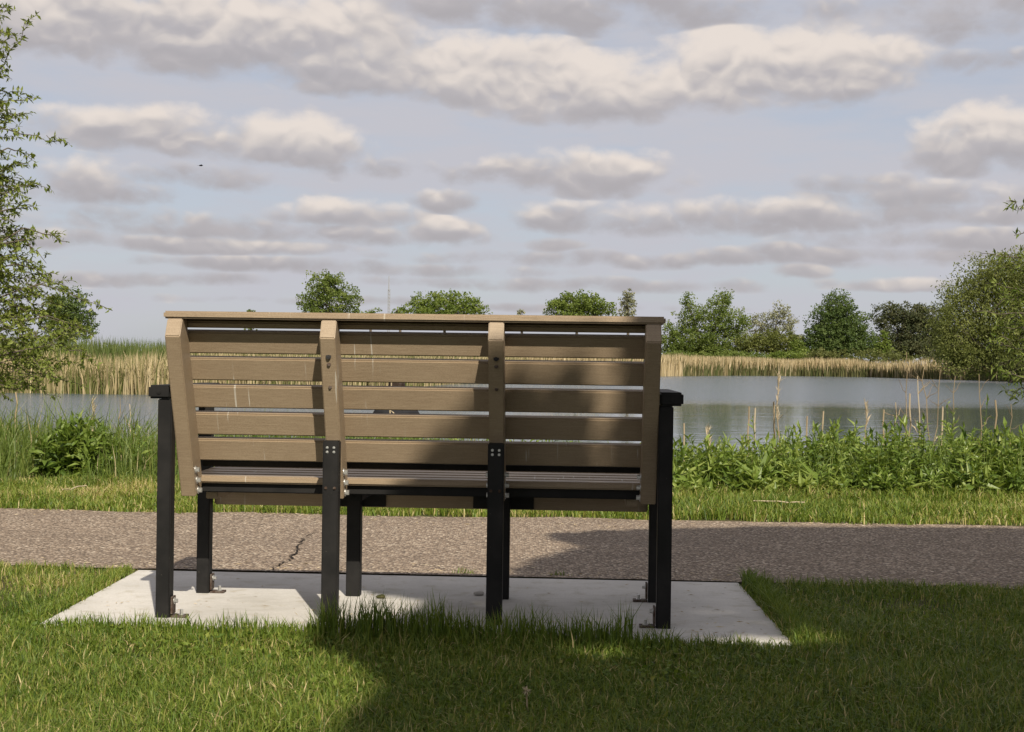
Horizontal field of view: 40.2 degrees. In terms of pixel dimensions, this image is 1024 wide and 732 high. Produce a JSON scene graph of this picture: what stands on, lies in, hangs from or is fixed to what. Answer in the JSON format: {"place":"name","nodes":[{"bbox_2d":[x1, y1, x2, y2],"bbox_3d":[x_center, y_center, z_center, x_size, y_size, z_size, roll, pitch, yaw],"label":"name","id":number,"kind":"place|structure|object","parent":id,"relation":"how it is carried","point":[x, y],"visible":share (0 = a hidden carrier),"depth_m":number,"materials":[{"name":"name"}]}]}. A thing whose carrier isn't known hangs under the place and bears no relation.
{"place":"outdoors","nodes":[
{"label":"outdoors","id":0,"kind":"place"},
{"bbox_2d":[0,508,1023,588],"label":"path","id":1,"kind":"structure","parent":0,"point":[586,547],"depth_m":5.95,"materials":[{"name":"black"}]},
{"bbox_2d":[6,509,1014,638],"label":"grass clippings","id":2,"kind":"object","parent":1,"relation":"on","point":[510,570],"depth_m":5.21,"materials":[{"name":"green plant"}]},
{"bbox_2d":[0,376,1023,460],"bbox_3d":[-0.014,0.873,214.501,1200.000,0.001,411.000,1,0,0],"label":"water","id":3,"kind":"structure","parent":0,"point":[720,404],"depth_m":40.21,"materials":[{"name":"grey liquid"}]},
{"bbox_2d":[0,473,1023,525],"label":"verge grass","id":4,"kind":"structure","parent":0,"point":[876,506],"depth_m":7.42,"materials":[{"name":"green plant"}]},
{"bbox_2d":[754,500,804,502],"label":"fallen stalk","id":5,"kind":"object","parent":4,"relation":"on","point":[779,501],"visible":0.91,"depth_m":7.62,"materials":[{"name":"beige plant"}]},
{"bbox_2d":[0,377,1023,731],"bbox_3d":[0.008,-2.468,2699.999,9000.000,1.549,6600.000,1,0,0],"label":"ground","id":6,"kind":"structure","parent":0,"point":[4,587],"depth_m":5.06,"materials":[{"name":"green plant"}]},
{"bbox_2d":[14,392,17,475],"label":"dry stalk","id":7,"kind":"object","parent":6,"relation":"on","point":[15,414],"visible":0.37,"depth_m":9.88,"materials":[{"name":"beige plant"}]},
{"bbox_2d":[0,2,112,401],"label":"olive tree","id":8,"kind":"object","parent":6,"relation":"on","point":[12,313],"visible":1,"depth_m":17.03,"materials":[{"name":"green plant"}]},
{"bbox_2d":[38,285,100,342],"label":"broadleaf tree","id":9,"kind":"object","parent":6,"relation":"on","point":[74,309],"visible":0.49,"depth_m":199.33,"materials":[{"name":"green plant"}]},
{"bbox_2d":[26,409,128,477],"bbox_3d":[-2.832,0.534,9.171,0.716,0.519,0.616,1,0,0],"label":"leafy bush","id":10,"kind":"object","parent":6,"relation":"on","point":[56,457],"visible":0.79,"depth_m":9.06,"materials":[{"name":"green plant"}]},
{"bbox_2d":[91,396,96,430],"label":"dry stalk","id":11,"kind":"object","parent":6,"relation":"on","point":[94,409],"visible":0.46,"depth_m":10.86,"materials":[{"name":"beige plant"}]},
{"bbox_2d":[244,309,257,329],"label":"tree","id":12,"kind":"object","parent":6,"relation":"on","point":[248,310],"visible":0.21,"depth_m":229.86,"materials":[{"name":"green plant"}]},
{"bbox_2d":[0,331,521,363],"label":"green reeds","id":13,"kind":"object","parent":6,"relation":"on","point":[103,350],"visible":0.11,"depth_m":54.10,"materials":[{"name":"plant"}]},
{"bbox_2d":[0,344,530,394],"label":"dry reeds","id":14,"kind":"object","parent":6,"relation":"on","point":[126,376],"visible":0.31,"depth_m":46.62,"materials":[{"name":"beige plant"}]},
{"bbox_2d":[0,413,578,475],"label":"scattered weeds","id":15,"kind":"object","parent":6,"relation":"on","point":[92,439],"visible":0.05,"depth_m":9.01,"materials":[{"name":"green plant"}]},
{"bbox_2d":[296,269,363,312],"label":"broadleaf tree","id":16,"kind":"object","parent":6,"relation":"on","point":[324,287],"visible":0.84,"depth_m":209.44,"materials":[{"name":"green plant"}]},
{"bbox_2d":[365,307,380,331],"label":"tree","id":17,"kind":"object","parent":6,"relation":"on","point":[375,308],"visible":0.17,"depth_m":229.92,"materials":[{"name":"green plant"}]},
{"bbox_2d":[387,280,389,331],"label":"radio mast","id":18,"kind":"object","parent":6,"relation":"on","point":[388,300],"visible":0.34,"depth_m":419.89,"materials":[{"name":"metal"}]},
{"bbox_2d":[392,304,409,331],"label":"tree","id":19,"kind":"object","parent":6,"relation":"on","point":[399,310],"visible":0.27,"depth_m":225.17,"materials":[{"name":"green plant"}]},
{"bbox_2d":[40,570,791,646],"bbox_3d":[-0.281,0.810,4.474,2.190,0.100,1.285,1,0,0],"label":"concrete pad","id":20,"kind":"object","parent":6,"relation":"on","point":[281,595],"visible":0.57,"depth_m":4.53,"materials":[{"name":"grey concrete"}]},
{"bbox_2d":[148,311,683,628],"bbox_3d":[-0.282,0.309,4.391,1.587,0.922,0.675,1,0,3],"label":"park bench","id":21,"kind":"object","parent":20,"relation":"on","point":[498,476],"visible":0.98,"depth_m":4.21,"materials":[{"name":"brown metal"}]},
{"bbox_2d":[473,590,483,595],"bbox_3d":[-0.111,0.755,4.655,0.037,0.017,0.029,1,0,0],"label":"pebble","id":22,"kind":"object","parent":20,"relation":"on","point":[480,592],"visible":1,"depth_m":4.64,"materials":[{"name":"stone"}]},
{"bbox_2d":[391,288,492,331],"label":"umbel tree","id":23,"kind":"object","parent":6,"relation":"on","point":[450,305],"visible":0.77,"depth_m":229.34,"materials":[{"name":"green plant"}]},
{"bbox_2d":[0,379,1023,492],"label":"bank grass","id":24,"kind":"structure","parent":6,"relation":"on","point":[13,463],"depth_m":9.05,"materials":[{"name":"green plant"}]},
{"bbox_2d":[516,309,524,332],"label":"tree","id":25,"kind":"object","parent":6,"relation":"on","point":[520,312],"visible":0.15,"depth_m":229.77,"materials":[{"name":"green plant"}]},
{"bbox_2d":[522,686,531,712],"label":"seed stalk","id":26,"kind":"object","parent":6,"relation":"on","point":[526,691],"visible":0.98,"depth_m":3.05,"materials":[{"name":"plant"}]},
{"bbox_2d":[543,289,616,333],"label":"umbel tree","id":27,"kind":"object","parent":6,"relation":"on","point":[582,304],"visible":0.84,"depth_m":228.53,"materials":[{"name":"green plant"}]},
{"bbox_2d":[616,288,637,334],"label":"poplar tree","id":28,"kind":"object","parent":6,"relation":"on","point":[627,302],"visible":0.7,"depth_m":229.79,"materials":[{"name":"green plant"}]},
{"bbox_2d":[683,423,684,460],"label":"dry stalk","id":29,"kind":"object","parent":6,"relation":"on","point":[683,434],"visible":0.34,"depth_m":10.03,"materials":[{"name":"beige plant"}]},
{"bbox_2d":[665,349,707,357],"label":"shrub","id":30,"kind":"object","parent":6,"relation":"on","point":[683,353],"visible":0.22,"depth_m":210.97,"materials":[{"name":"green plant"}]},
{"bbox_2d":[661,289,752,355],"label":"broadleaf tree","id":31,"kind":"object","parent":6,"relation":"on","point":[695,341],"visible":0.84,"depth_m":223.73,"materials":[{"name":"green plant"}]},
{"bbox_2d":[706,422,712,451],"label":"dry stalk","id":32,"kind":"object","parent":6,"relation":"on","point":[707,428],"visible":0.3,"depth_m":9.36,"materials":[{"name":"beige plant"}]},
{"bbox_2d":[708,350,771,359],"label":"shrub","id":33,"kind":"object","parent":6,"relation":"on","point":[743,354],"visible":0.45,"depth_m":210.42,"materials":[{"name":"green plant"}]},
{"bbox_2d":[747,406,752,456],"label":"dry stalk","id":34,"kind":"object","parent":6,"relation":"on","point":[748,423],"visible":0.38,"depth_m":10.11,"materials":[{"name":"beige plant"}]},
{"bbox_2d":[748,416,759,454],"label":"green shoot","id":35,"kind":"object","parent":6,"relation":"on","point":[753,442],"visible":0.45,"depth_m":9.69,"materials":[{"name":"green plant"}]},
{"bbox_2d":[753,408,755,451],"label":"dry stalk","id":36,"kind":"object","parent":6,"relation":"on","point":[754,419],"visible":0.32,"depth_m":9.92,"materials":[{"name":"beige plant"}]},
{"bbox_2d":[732,328,805,358],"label":"tree","id":37,"kind":"object","parent":6,"relation":"on","point":[773,339],"visible":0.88,"depth_m":220.66,"materials":[{"name":"green plant"}]},
{"bbox_2d":[741,300,799,356],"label":"pale tree","id":38,"kind":"object","parent":6,"relation":"on","point":[756,322],"visible":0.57,"depth_m":244.22,"materials":[{"name":"green plant"}]},
{"bbox_2d":[522,351,1023,381],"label":"reeds","id":39,"kind":"object","parent":6,"relation":"on","point":[682,365],"visible":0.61,"depth_m":187.69,"materials":[{"name":"beige plant"}]},
{"bbox_2d":[773,402,779,449],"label":"dry stalk","id":40,"kind":"object","parent":6,"relation":"on","point":[774,429],"visible":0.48,"depth_m":9.41,"materials":[{"name":"beige plant"}]},
{"bbox_2d":[775,365,782,454],"bbox_3d":[1.789,0.418,9.360,0.082,0.888,0.083,1,0,30],"label":"dry stalk","id":41,"kind":"object","parent":6,"relation":"on","point":[777,396],"visible":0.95,"depth_m":9.36,"materials":[{"name":"beige plant"}]},
{"bbox_2d":[766,350,807,359],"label":"shrub","id":42,"kind":"object","parent":6,"relation":"on","point":[779,354],"visible":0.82,"depth_m":210.23,"materials":[{"name":"green plant"}]},
{"bbox_2d":[788,337,810,354],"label":"conifer tree","id":43,"kind":"object","parent":6,"relation":"on","point":[797,345],"visible":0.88,"depth_m":213.94,"materials":[{"name":"green plant"}]},
{"bbox_2d":[806,416,807,446],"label":"dry stalk","id":44,"kind":"object","parent":6,"relation":"on","point":[806,425],"visible":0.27,"depth_m":9.52,"materials":[{"name":"beige plant"}]},
{"bbox_2d":[821,411,823,449],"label":"dry stalk","id":45,"kind":"object","parent":6,"relation":"on","point":[822,423],"visible":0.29,"depth_m":10.17,"materials":[{"name":"beige plant"}]},
{"bbox_2d":[803,347,852,360],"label":"shrub","id":46,"kind":"object","parent":6,"relation":"on","point":[822,354],"visible":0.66,"depth_m":210.24,"materials":[{"name":"green plant"}]},
{"bbox_2d":[801,288,880,358],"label":"broadleaf tree","id":47,"kind":"object","parent":6,"relation":"on","point":[832,330],"visible":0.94,"depth_m":220.39,"materials":[{"name":"green plant"}]},
{"bbox_2d":[672,412,1023,499],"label":"leafy weeds","id":48,"kind":"object","parent":6,"relation":"on","point":[716,458],"visible":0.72,"depth_m":8.70,"materials":[{"name":"green plant"}]},
{"bbox_2d":[861,397,872,455],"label":"dry stalk","id":49,"kind":"object","parent":6,"relation":"on","point":[866,408],"visible":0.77,"depth_m":9.78,"materials":[{"name":"beige plant"}]},
{"bbox_2d":[828,346,927,364],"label":"shrub","id":50,"kind":"object","parent":6,"relation":"on","point":[897,355],"visible":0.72,"depth_m":209.30,"materials":[{"name":"green plant"}]},
{"bbox_2d":[870,330,894,357],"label":"conifer tree","id":51,"kind":"object","parent":6,"relation":"on","point":[883,346],"visible":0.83,"depth_m":213.74,"materials":[{"name":"green plant"}]},
{"bbox_2d":[885,402,905,432],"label":"dry stalk","id":52,"kind":"object","parent":6,"relation":"on","point":[896,414],"visible":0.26,"depth_m":10.03,"materials":[{"name":"beige plant"}]},
{"bbox_2d":[899,352,917,446],"bbox_3d":[2.795,0.422,9.824,0.178,1.039,0.050,1,0,16],"label":"dry stalk","id":53,"kind":"object","parent":6,"relation":"on","point":[906,389],"visible":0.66,"depth_m":9.83,"materials":[{"name":"beige plant"}]},
{"bbox_2d":[868,300,950,361],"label":"oak tree","id":54,"kind":"object","parent":6,"relation":"on","point":[910,325],"visible":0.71,"depth_m":238.35,"materials":[{"name":"green plant"}]},
{"bbox_2d":[908,394,916,435],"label":"dry stalk","id":55,"kind":"object","parent":6,"relation":"on","point":[910,415],"visible":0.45,"depth_m":9.87,"materials":[{"name":"beige plant"}]},
{"bbox_2d":[914,376,929,448],"bbox_3d":[2.934,0.528,10.105,0.152,0.912,0.051,1,0,19],"label":"dry stalk","id":56,"kind":"object","parent":6,"relation":"on","point":[918,402],"visible":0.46,"depth_m":10.09,"materials":[{"name":"beige plant"}]},
{"bbox_2d":[910,362,937,442],"bbox_3d":[2.857,0.447,9.658,0.214,0.955,0.104,1,0,-27],"label":"dry stalk","id":57,"kind":"object","parent":6,"relation":"on","point":[926,399],"visible":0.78,"depth_m":9.68,"materials":[{"name":"beige plant"}]},
{"bbox_2d":[935,406,943,443],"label":"dry stalk","id":58,"kind":"object","parent":6,"relation":"on","point":[941,424],"visible":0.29,"depth_m":9.88,"materials":[{"name":"beige plant"}]},
{"bbox_2d":[929,370,952,443],"bbox_3d":[3.101,0.512,10.150,0.167,0.972,0.075,1,0,10],"label":"dry stalk","id":59,"kind":"object","parent":6,"relation":"on","point":[938,404],"visible":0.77,"depth_m":10.15,"materials":[{"name":"beige plant"}]},
{"bbox_2d":[940,401,950,443],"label":"green shoot","id":60,"kind":"object","parent":6,"relation":"on","point":[948,418],"visible":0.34,"depth_m":9.70,"materials":[{"name":"green plant"}]},
{"bbox_2d":[944,376,959,448],"bbox_3d":[3.077,0.509,9.786,0.136,0.879,0.045,1,0,-7],"label":"dry stalk","id":61,"kind":"object","parent":6,"relation":"on","point":[953,401],"visible":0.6,"depth_m":9.78,"materials":[{"name":"beige plant"}]},
{"bbox_2d":[947,408,959,460],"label":"green shoot","id":62,"kind":"object","parent":6,"relation":"on","point":[953,412],"visible":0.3,"depth_m":9.71,"materials":[{"name":"green plant"}]},
{"bbox_2d":[919,244,1023,382],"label":"willow tree","id":63,"kind":"object","parent":6,"relation":"on","point":[967,349],"visible":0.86,"depth_m":136.75,"materials":[{"name":"green plant"}]},
{"bbox_2d":[974,379,988,449],"bbox_3d":[3.146,0.470,9.376,0.173,0.828,0.062,1,0,-12],"label":"dry stalk","id":64,"kind":"object","parent":6,"relation":"on","point":[980,410],"visible":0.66,"depth_m":9.36,"materials":[{"name":"beige plant"}]},
{"bbox_2d":[982,394,992,441],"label":"green shoot","id":65,"kind":"object","parent":6,"relation":"on","point":[986,413],"visible":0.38,"depth_m":9.70,"materials":[{"name":"green plant"}]},
{"bbox_2d":[963,197,1023,404],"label":"willow sapling","id":66,"kind":"object","parent":6,"relation":"on","point":[1015,289],"visible":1,"depth_m":16.22,"materials":[{"name":"green plant"}]},
{"bbox_2d":[994,400,997,428],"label":"dry stalk","id":67,"kind":"object","parent":6,"relation":"on","point":[996,415],"visible":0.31,"depth_m":9.42,"materials":[{"name":"beige plant"}]},
{"bbox_2d":[0,0,1023,364],"label":"sky","id":68,"kind":"structure","parent":0,"point":[514,155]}
]}

